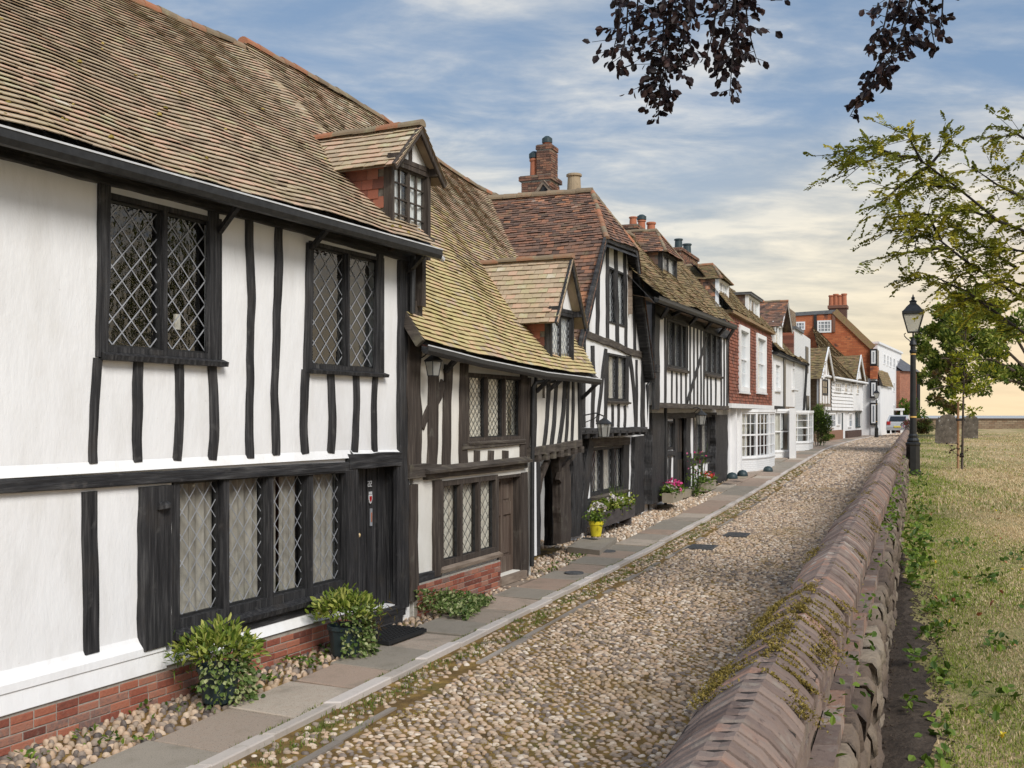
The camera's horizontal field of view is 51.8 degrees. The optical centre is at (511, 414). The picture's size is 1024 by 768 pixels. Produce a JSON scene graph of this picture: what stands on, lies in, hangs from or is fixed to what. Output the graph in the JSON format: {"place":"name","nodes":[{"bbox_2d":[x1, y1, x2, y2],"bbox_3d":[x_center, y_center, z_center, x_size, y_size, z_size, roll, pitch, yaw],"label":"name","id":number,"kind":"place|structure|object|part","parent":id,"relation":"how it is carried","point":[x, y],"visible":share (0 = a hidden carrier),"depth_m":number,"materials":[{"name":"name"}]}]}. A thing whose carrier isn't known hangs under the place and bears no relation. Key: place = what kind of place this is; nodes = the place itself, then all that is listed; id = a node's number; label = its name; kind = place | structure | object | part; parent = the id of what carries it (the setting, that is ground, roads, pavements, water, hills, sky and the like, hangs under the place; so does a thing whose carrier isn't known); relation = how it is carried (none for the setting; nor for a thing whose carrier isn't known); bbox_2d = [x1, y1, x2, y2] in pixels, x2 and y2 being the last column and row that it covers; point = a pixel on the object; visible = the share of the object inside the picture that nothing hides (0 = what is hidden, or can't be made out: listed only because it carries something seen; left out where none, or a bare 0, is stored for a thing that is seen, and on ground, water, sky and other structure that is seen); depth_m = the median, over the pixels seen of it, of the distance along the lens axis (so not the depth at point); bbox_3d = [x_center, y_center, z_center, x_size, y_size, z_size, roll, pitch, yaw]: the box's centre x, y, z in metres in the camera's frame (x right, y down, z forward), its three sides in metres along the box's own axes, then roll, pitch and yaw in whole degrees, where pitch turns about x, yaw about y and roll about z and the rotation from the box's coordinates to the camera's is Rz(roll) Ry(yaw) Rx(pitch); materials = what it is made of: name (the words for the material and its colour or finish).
{"place":"outdoors","nodes":[
{"label":"outdoors","id":0,"kind":"place"},
{"bbox_2d":[0,479,729,767],"bbox_3d":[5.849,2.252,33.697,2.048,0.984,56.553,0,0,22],"label":"pebble strip","id":1,"kind":"object","parent":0,"point":[644,520],"visible":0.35,"depth_m":9.56,"materials":[{"name":"beige gravel"}]},
{"bbox_2d":[163,613,270,712],"bbox_3d":[-2.740,2.276,9.854,1.018,0.830,0.878,0,0,0],"label":"potted shrub","id":2,"kind":"object","parent":1,"relation":"on","point":[219,676],"visible":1,"depth_m":9.72,"materials":[{"name":"green plant"}]},
{"bbox_2d":[0,0,447,756],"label":"timber house","id":3,"kind":"structure","parent":1,"relation":"on","point":[218,250],"depth_m":10.64,"materials":[{"name":"paint"}]},
{"bbox_2d":[99,193,228,366],"bbox_3d":[-3.336,-1.231,10.008,0.290,1.493,1.570,0,0,26],"label":"window","id":4,"kind":"structure","parent":3,"relation":"in","point":[161,353],"depth_m":9.97,"materials":[{"name":"black wood"}]},
{"bbox_2d":[172,473,356,640],"bbox_3d":[-2.640,1.342,11.378,0.314,1.607,2.931,0,0,26],"label":"window","id":5,"kind":"structure","parent":3,"relation":"in","point":[234,505],"depth_m":11.25,"materials":[{"name":"black wood"}]},
{"bbox_2d":[308,241,388,377],"bbox_3d":[-1.981,-1.225,12.667,0.190,1.508,1.569,0,0,26],"label":"window","id":6,"kind":"structure","parent":3,"relation":"in","point":[345,368],"depth_m":12.65,"materials":[{"name":"black wood"}]},
{"bbox_2d":[359,467,384,605],"bbox_3d":[-1.824,1.495,13.302,0.111,1.931,0.966,0,0,26],"label":"door","id":7,"kind":"structure","parent":3,"relation":"in","point":[371,481],"depth_m":13.44,"materials":[{"name":"black wood"}]},
{"bbox_2d":[238,36,601,617],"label":"timber house","id":8,"kind":"structure","parent":1,"relation":"on","point":[494,407],"depth_m":16.95,"materials":[{"name":"paint"}]},
{"bbox_2d":[420,350,442,375],"bbox_3d":[-1.097,-0.697,14.019,0.333,0.374,0.193,0,0,40],"label":"wall lantern","id":9,"kind":"object","parent":8,"relation":"attached to","point":[433,365],"depth_m":13.94,"materials":[{"name":"black metal"}]},
{"bbox_2d":[441,475,502,572],"bbox_3d":[-0.647,1.547,15.518,0.234,1.300,1.935,0,0,25],"label":"window","id":10,"kind":"structure","parent":8,"relation":"in","point":[469,525],"depth_m":15.65,"materials":[{"name":"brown wood"}]},
{"bbox_2d":[467,373,525,444],"bbox_3d":[-0.284,-0.102,16.319,0.205,1.091,2.020,0,0,25],"label":"window","id":11,"kind":"structure","parent":8,"relation":"in","point":[487,393],"depth_m":16.29,"materials":[{"name":"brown wood"}]},
{"bbox_2d":[499,477,512,572],"bbox_3d":[-0.182,1.749,16.831,0.050,1.570,0.894,0,0,25],"label":"door","id":12,"kind":"structure","parent":8,"relation":"in","point":[505,484],"depth_m":16.98,"materials":[{"name":"brown wood"}]},
{"bbox_2d":[483,136,659,540],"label":"gabled house","id":13,"kind":"structure","parent":1,"relation":"on","point":[542,213],"depth_m":23.47,"materials":[{"name":"paint"}]},
{"bbox_2d":[585,413,612,437],"bbox_3d":[1.715,0.202,20.840,0.552,0.494,0.303,0,0,0],"label":"wall lantern","id":14,"kind":"object","parent":13,"relation":"attached to","point":[604,424],"depth_m":20.76,"materials":[{"name":"black metal"}]},
{"bbox_2d":[590,445,629,500],"bbox_3d":[2.213,1.287,24.355,0.291,1.175,2.850,0,0,22],"label":"window","id":15,"kind":"structure","parent":13,"relation":"in","point":[601,455],"depth_m":24.39,"materials":[{"name":"black wood"}]},
{"bbox_2d":[609,266,625,326],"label":"window","id":16,"kind":"structure","parent":13,"relation":"in","point":[620,281],"depth_m":23.55,"materials":[{"name":"black wood"}]},
{"bbox_2d":[607,353,630,403],"bbox_3d":[2.300,-0.798,23.252,0.236,1.115,1.710,0,0,22],"label":"window","id":17,"kind":"structure","parent":13,"relation":"in","point":[615,389],"depth_m":23.22,"materials":[{"name":"black wood"}]},
{"bbox_2d":[567,537,616,555],"bbox_3d":[1.567,2.610,20.835,0.700,0.140,2.121,0,0,14],"label":"stone step","id":18,"kind":"object","parent":1,"relation":"on","point":[593,545],"visible":0.8,"depth_m":20.46,"materials":[{"name":"beige stone"}]},
{"bbox_2d":[582,509,605,536],"bbox_3d":[1.712,2.192,21.416,0.522,0.554,0.501,0,0,13],"label":"flower pot","id":19,"kind":"object","parent":18,"relation":"on","point":[596,522],"visible":1,"depth_m":21.30,"materials":[{"name":"yellow ceramic"}]},
{"bbox_2d":[587,484,638,533],"bbox_3d":[2.213,2.027,23.663,0.949,1.040,2.814,0,0,19],"label":"planter","id":20,"kind":"object","parent":1,"relation":"on","point":[619,507],"visible":0.96,"depth_m":23.39,"materials":[{"name":"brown wood"}]},
{"bbox_2d":[611,214,737,510],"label":"timber house","id":21,"kind":"structure","parent":1,"relation":"on","point":[690,334],"depth_m":29.76,"materials":[{"name":"paint"}]},
{"bbox_2d":[668,421,673,449],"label":"window","id":22,"kind":"structure","parent":21,"relation":"in","point":[670,447],"depth_m":29.94,"materials":[{"name":"black wood"}]},
{"bbox_2d":[667,318,690,373],"bbox_3d":[4.463,-1.852,28.576,0.255,1.386,2.547,0,0,22],"label":"window","id":23,"kind":"structure","parent":21,"relation":"in","point":[672,366],"depth_m":28.58,"materials":[{"name":"black wood"}]},
{"bbox_2d":[678,418,683,484],"bbox_3d":[4.976,1.113,31.492,0.065,2.227,1.397,0,0,22],"label":"door","id":24,"kind":"structure","parent":21,"relation":"in","point":[680,420],"depth_m":31.73,"materials":[{"name":"black wood"}]},
{"bbox_2d":[692,407,706,424],"bbox_3d":[5.343,0.031,30.023,0.450,0.521,0.308,0,0,0],"label":"wall lantern","id":25,"kind":"object","parent":21,"relation":"attached to","point":[701,415],"depth_m":29.94,"materials":[{"name":"black metal"}]},
{"bbox_2d":[693,417,712,458],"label":"window","id":26,"kind":"structure","parent":21,"relation":"in","point":[702,434],"depth_m":34.49,"materials":[{"name":"black wood"}]},
{"bbox_2d":[705,332,723,378],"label":"window","id":27,"kind":"structure","parent":21,"relation":"in","point":[711,350],"depth_m":33.59,"materials":[{"name":"black wood"}]},
{"bbox_2d":[685,443,711,496],"bbox_3d":[5.466,1.651,31.462,1.012,1.605,0.905,0,0,0],"label":"tall plant","id":28,"kind":"object","parent":1,"relation":"on","point":[696,491],"visible":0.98,"depth_m":31.45,"materials":[{"name":"green plant"}]},
{"bbox_2d":[669,260,775,477],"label":"tile hung house","id":29,"kind":"structure","parent":1,"relation":"on","point":[750,412],"depth_m":40.12,"materials":[{"name":"brown brick"}]},
{"bbox_2d":[738,324,750,393],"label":"sash window","id":30,"kind":"structure","parent":29,"relation":"in","point":[744,332],"depth_m":39.33,"materials":[{"name":"white paint"}]},
{"bbox_2d":[755,333,767,394],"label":"sash window","id":31,"kind":"structure","parent":29,"relation":"in","point":[761,341],"depth_m":43.27,"materials":[{"name":"white paint"}]},
{"bbox_2d":[760,300,813,457],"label":"white house","id":32,"kind":"structure","parent":1,"relation":"on","point":[790,372],"depth_m":50.03,"materials":[{"name":"paint"}]},
{"bbox_2d":[775,362,781,391],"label":"sash window","id":33,"kind":"structure","parent":32,"relation":"in","point":[777,365],"depth_m":48.13,"materials":[{"name":"white paint"}]},
{"bbox_2d":[792,366,798,390],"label":"sash window","id":34,"kind":"structure","parent":32,"relation":"in","point":[792,366],"depth_m":52.45,"materials":[{"name":"white paint"}]},
{"bbox_2d":[795,293,878,434],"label":"brick house","id":35,"kind":"structure","parent":1,"relation":"on","point":[835,327],"depth_m":87.70,"materials":[{"name":"brick"}]},
{"bbox_2d":[796,322,804,329],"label":"window","id":36,"kind":"structure","parent":35,"relation":"in","point":[801,325],"depth_m":88.99,"materials":[{"name":"white paint"}]},
{"bbox_2d":[817,320,830,332],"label":"window","id":37,"kind":"structure","parent":35,"relation":"in","point":[823,326],"depth_m":88.29,"materials":[{"name":"white paint"}]},
{"bbox_2d":[810,327,868,441],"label":"weatherboarded house","id":38,"kind":"structure","parent":1,"relation":"on","point":[838,381],"depth_m":75.36,"materials":[{"name":"white paint"}]},
{"bbox_2d":[823,379,827,394],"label":"window","id":39,"kind":"structure","parent":38,"relation":"in","point":[825,382],"depth_m":67.53,"materials":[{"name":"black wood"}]},
{"bbox_2d":[824,413,835,427],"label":"window","id":40,"kind":"structure","parent":38,"relation":"in","point":[833,415],"depth_m":72.72,"materials":[{"name":"white paint"}]},
{"bbox_2d":[833,382,841,392],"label":"window","id":41,"kind":"structure","parent":38,"relation":"in","point":[837,386],"depth_m":72.97,"materials":[{"name":"white paint"}]},
{"bbox_2d":[836,412,840,425],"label":"window","id":42,"kind":"structure","parent":38,"relation":"in","point":[838,414],"depth_m":74.75,"materials":[{"name":"white paint"}]},
{"bbox_2d":[840,411,844,437],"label":"door","id":43,"kind":"structure","parent":38,"relation":"in","point":[842,427],"depth_m":76.49,"materials":[{"name":"white paint"}]},
{"bbox_2d":[843,383,847,392],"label":"window","id":44,"kind":"structure","parent":38,"relation":"in","point":[845,387],"depth_m":75.87,"materials":[{"name":"white paint"}]},
{"bbox_2d":[848,413,852,427],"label":"window","id":45,"kind":"structure","parent":38,"relation":"in","point":[850,415],"depth_m":79.32,"materials":[{"name":"white paint"}]},
{"bbox_2d":[849,384,852,393],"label":"window","id":46,"kind":"structure","parent":38,"relation":"in","point":[851,385],"depth_m":78.01,"materials":[{"name":"white paint"}]},
{"bbox_2d":[856,384,859,394],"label":"window","id":47,"kind":"structure","parent":38,"relation":"in","point":[858,385],"depth_m":80.67,"materials":[{"name":"white paint"}]},
{"bbox_2d":[855,412,860,427],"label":"window","id":48,"kind":"structure","parent":38,"relation":"in","point":[857,414],"depth_m":82.28,"materials":[{"name":"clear glass"}]},
{"bbox_2d":[896,359,919,432],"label":"brick house","id":49,"kind":"structure","parent":1,"relation":"on","point":[903,382],"depth_m":100.63,"materials":[{"name":"brick"}]},
{"bbox_2d":[84,435,874,767],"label":"pavement","id":50,"kind":"structure","parent":0,"point":[212,735],"depth_m":11.22,"materials":[{"name":"grey stone"}]},
{"bbox_2d":[7,552,585,765],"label":"pavement weeds","id":51,"kind":"object","parent":50,"relation":"on","point":[149,736],"visible":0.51,"depth_m":10.18,"materials":[{"name":"green plant"}]},
{"bbox_2d":[305,583,397,658],"bbox_3d":[-1.805,2.275,11.765,0.993,0.836,0.864,0,0,-25],"label":"potted shrub","id":52,"kind":"object","parent":50,"relation":"on","point":[345,638],"visible":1,"depth_m":11.62,"materials":[{"name":"green plant"}]},
{"bbox_2d":[361,624,426,644],"bbox_3d":[-1.466,2.618,12.569,0.540,0.055,0.840,0,0,26],"label":"doormat","id":53,"kind":"object","parent":50,"relation":"on","point":[392,634],"visible":0.8,"depth_m":12.53,"materials":[{"name":"rubber"}]},
{"bbox_2d":[414,587,495,620],"bbox_3d":[-0.678,2.494,14.331,0.843,0.393,1.405,0,0,23],"label":"ivy plant","id":54,"kind":"object","parent":50,"relation":"on","point":[469,603],"visible":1,"depth_m":14.09,"materials":[{"name":"green plant"}]},
{"bbox_2d":[565,571,583,574],"bbox_3d":[1.037,2.646,17.600,0.320,0.036,0.320,0,0,0],"label":"drain cover","id":55,"kind":"object","parent":50,"relation":"on","point":[573,572],"visible":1,"depth_m":17.55,"materials":[{"name":"metal"}]},
{"bbox_2d":[603,549,615,552],"bbox_3d":[1.809,2.635,20.300,0.380,0.036,0.380,0,0,0],"label":"drain cover","id":56,"kind":"object","parent":50,"relation":"on","point":[608,551],"visible":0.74,"depth_m":20.19,"materials":[{"name":"metal"}]},
{"bbox_2d":[659,477,684,502],"bbox_3d":[4.247,1.997,28.194,0.696,0.634,1.401,0,0,22],"label":"flower trough","id":57,"kind":"object","parent":50,"relation":"on","point":[673,491],"visible":0.99,"depth_m":27.94,"materials":[{"name":"stone"}]},
{"bbox_2d":[693,471,718,491],"bbox_3d":[6.128,2.053,33.148,0.696,0.607,1.701,0,0,21],"label":"flower trough","id":58,"kind":"object","parent":50,"relation":"on","point":[712,480],"visible":0.7,"depth_m":32.85,"materials":[{"name":"stone"}]},
{"bbox_2d":[726,472,737,478],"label":"black dome","id":59,"kind":"structure","parent":50,"relation":"on","point":[732,475],"depth_m":34.95,"materials":[{"name":"metal"}]},
{"bbox_2d":[737,470,747,475],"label":"black dome","id":60,"kind":"structure","parent":50,"relation":"on","point":[742,473],"depth_m":35.96,"materials":[{"name":"black metal"}]},
{"bbox_2d":[763,466,772,471],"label":"black dome","id":61,"kind":"structure","parent":50,"relation":"on","point":[767,469],"depth_m":40.26,"materials":[{"name":"metal"}]},
{"bbox_2d":[813,402,832,445],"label":"leafy bush","id":62,"kind":"object","parent":50,"relation":"on","point":[823,423],"visible":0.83,"depth_m":59.33,"materials":[{"name":"green plant"}]},
{"bbox_2d":[823,434,834,440],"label":"leafy bush","id":63,"kind":"object","parent":50,"relation":"on","point":[832,436],"visible":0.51,"depth_m":68.91,"materials":[{"name":"green plant"}]},
{"bbox_2d":[872,341,904,434],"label":"white terrace","id":64,"kind":"structure","parent":50,"relation":"on","point":[889,357],"depth_m":92.04,"materials":[{"name":"paint"}]},
{"bbox_2d":[883,353,885,364],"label":"window","id":65,"kind":"structure","parent":64,"relation":"in","point":[884,355],"depth_m":92.60,"materials":[{"name":"white paint"}]},
{"bbox_2d":[886,355,888,365],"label":"window","id":66,"kind":"structure","parent":64,"relation":"in","point":[887,356],"depth_m":94.54,"materials":[{"name":"white paint"}]},
{"bbox_2d":[889,356,891,366],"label":"window","id":67,"kind":"structure","parent":64,"relation":"in","point":[890,358],"depth_m":96.33,"materials":[{"name":"white paint"}]},
{"bbox_2d":[896,397,928,417],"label":"bush","id":68,"kind":"object","parent":64,"relation":"attached to","point":[906,411],"visible":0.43,"depth_m":99.02,"materials":[{"name":"green plant"}]},
{"bbox_2d":[224,433,901,767],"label":"road","id":69,"kind":"structure","parent":0,"point":[400,704],"depth_m":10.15,"materials":[{"name":"beige stone"}]},
{"bbox_2d":[187,462,813,767],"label":"kerb grass","id":70,"kind":"structure","parent":69,"relation":"on","point":[317,730],"depth_m":11.84,"materials":[{"name":"green plant"}]},
{"bbox_2d":[186,432,898,767],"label":"kerb","id":71,"kind":"structure","parent":69,"relation":"on","point":[240,750],"depth_m":11.23,"materials":[{"name":"stone"}]},
{"bbox_2d":[286,448,838,767],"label":"channel stones","id":72,"kind":"object","parent":69,"relation":"on","point":[330,746],"visible":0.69,"depth_m":11.77,"materials":[{"name":"grey stone"}]},
{"bbox_2d":[347,481,841,767],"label":"road moss","id":73,"kind":"object","parent":69,"relation":"on","point":[591,657],"visible":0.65,"depth_m":11.52,"materials":[{"name":"green plant"}]},
{"bbox_2d":[685,544,717,550],"bbox_3d":[3.787,2.637,21.000,0.520,0.044,0.660,0,0,22],"label":"drain cover","id":74,"kind":"object","parent":69,"relation":"on","point":[707,547],"visible":1,"depth_m":20.91,"materials":[{"name":"metal"}]},
{"bbox_2d":[723,532,750,537],"bbox_3d":[4.891,2.604,22.900,0.480,0.044,0.640,0,0,22],"label":"drain cover","id":75,"kind":"object","parent":69,"relation":"on","point":[737,534],"visible":1,"depth_m":22.72,"materials":[{"name":"metal"}]},
{"bbox_2d":[658,427,909,767],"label":"churchyard wall","id":76,"kind":"structure","parent":69,"relation":"on","point":[801,680],"depth_m":3.68,"materials":[{"name":"stone"}]},
{"bbox_2d":[873,388,878,436],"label":"street lamp","id":77,"kind":"object","parent":69,"relation":"on","point":[876,393],"visible":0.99,"depth_m":79.91,"materials":[{"name":"black metal"}]},
{"bbox_2d":[886,415,909,432],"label":"parked car","id":78,"kind":"object","parent":69,"relation":"on","point":[893,422],"visible":0.56,"depth_m":83.36,"materials":[{"name":"paint"}]},
{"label":"windows","id":79,"kind":"part","parent":78,"relation":"part of","materials":[{"name":"black glass"}]},
{"bbox_2d":[146,0,1023,415],"label":"sky","id":80,"kind":"structure","parent":0,"point":[488,80],"materials":[{"name":"blue"}]},
{"bbox_2d":[894,429,1023,767],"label":"lawn","id":81,"kind":"structure","parent":0,"point":[964,696],"depth_m":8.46,"materials":[{"name":"green plant"}]},
{"bbox_2d":[582,0,958,124],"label":"copper beech","id":82,"kind":"object","parent":81,"relation":"on","point":[673,23],"visible":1,"depth_m":8.18,"materials":[{"name":"purple plant"}]},
{"bbox_2d":[900,419,916,429],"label":"garden shrub","id":83,"kind":"object","parent":81,"relation":"on","point":[904,422],"visible":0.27,"depth_m":62.00,"materials":[{"name":"green plant"}]},
{"bbox_2d":[881,552,936,767],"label":"soil","id":84,"kind":"structure","parent":81,"relation":"on","point":[905,728],"depth_m":5.49,"materials":[{"name":"brown soil"}]},
{"bbox_2d":[881,580,958,766],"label":"soil crumbs","id":85,"kind":"object","parent":84,"relation":"on","point":[933,690],"visible":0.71,"depth_m":6.42,"materials":[{"name":"brown soil"}]},
{"bbox_2d":[902,295,923,474],"bbox_3d":[9.975,-0.753,26.200,0.509,4.500,0.509,0,0,21],"label":"street lamp","id":86,"kind":"object","parent":81,"relation":"on","point":[912,309],"visible":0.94,"depth_m":26.10,"materials":[{"name":"black metal"}]},
{"bbox_2d":[803,104,1023,345],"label":"locust tree","id":87,"kind":"object","parent":81,"relation":"on","point":[989,244],"visible":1,"depth_m":13.07,"materials":[{"name":"green plant"}]},
{"bbox_2d":[916,418,934,433],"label":"garden shrub","id":88,"kind":"object","parent":81,"relation":"on","point":[923,424],"visible":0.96,"depth_m":58.14,"materials":[{"name":"green plant"}]},
{"bbox_2d":[935,414,956,443],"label":"gravestone","id":89,"kind":"object","parent":81,"relation":"on","point":[946,428],"visible":0.71,"depth_m":43.17,"materials":[{"name":"grey stone"}]},
{"bbox_2d":[956,402,964,468],"bbox_3d":[12.067,0.585,28.346,0.243,1.950,0.070,0,0,-9],"label":"tree stake","id":90,"kind":"object","parent":81,"relation":"on","point":[957,419],"visible":0.68,"depth_m":28.31,"materials":[{"name":"brown wood"}]},
{"bbox_2d":[898,468,1023,767],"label":"lawn weeds","id":91,"kind":"object","parent":81,"relation":"on","point":[942,672],"visible":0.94,"depth_m":7.40,"materials":[{"name":"green plant"}]},
{"bbox_2d":[909,287,1023,415],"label":"broad tree","id":92,"kind":"object","parent":81,"relation":"on","point":[938,365],"visible":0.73,"depth_m":50.05,"materials":[{"name":"green plant"}]},
{"bbox_2d":[916,418,1023,428],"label":"garden wall","id":93,"kind":"structure","parent":81,"relation":"on","point":[1000,423],"depth_m":72.08,"materials":[{"name":"stone"}]},
{"bbox_2d":[933,281,1009,469],"bbox_3d":[12.240,-1.091,27.953,1.961,5.104,1.621,0,0,0],"label":"young tree","id":94,"kind":"object","parent":81,"relation":"on","point":[966,353],"visible":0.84,"depth_m":27.95,"materials":[{"name":"green leaf"},{"name":"yellow leaf"},{"name":"bark"}]},
{"bbox_2d":[964,415,978,438],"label":"gravestone","id":95,"kind":"object","parent":81,"relation":"on","point":[971,427],"visible":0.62,"depth_m":50.28,"materials":[{"name":"grey stone"}]},
{"bbox_2d":[929,512,1016,709],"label":"fallen leaves","id":96,"kind":"object","parent":81,"relation":"on","point":[953,599],"visible":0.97,"depth_m":8.23,"materials":[{"name":"plant"}]},
{"bbox_2d":[921,416,1023,417],"bbox_3d":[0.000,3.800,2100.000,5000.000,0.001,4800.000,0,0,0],"label":"ground","id":97,"kind":"structure","parent":0,"point":[984,416],"depth_m":2249.61,"materials":[{"name":"grey"}]}
]}

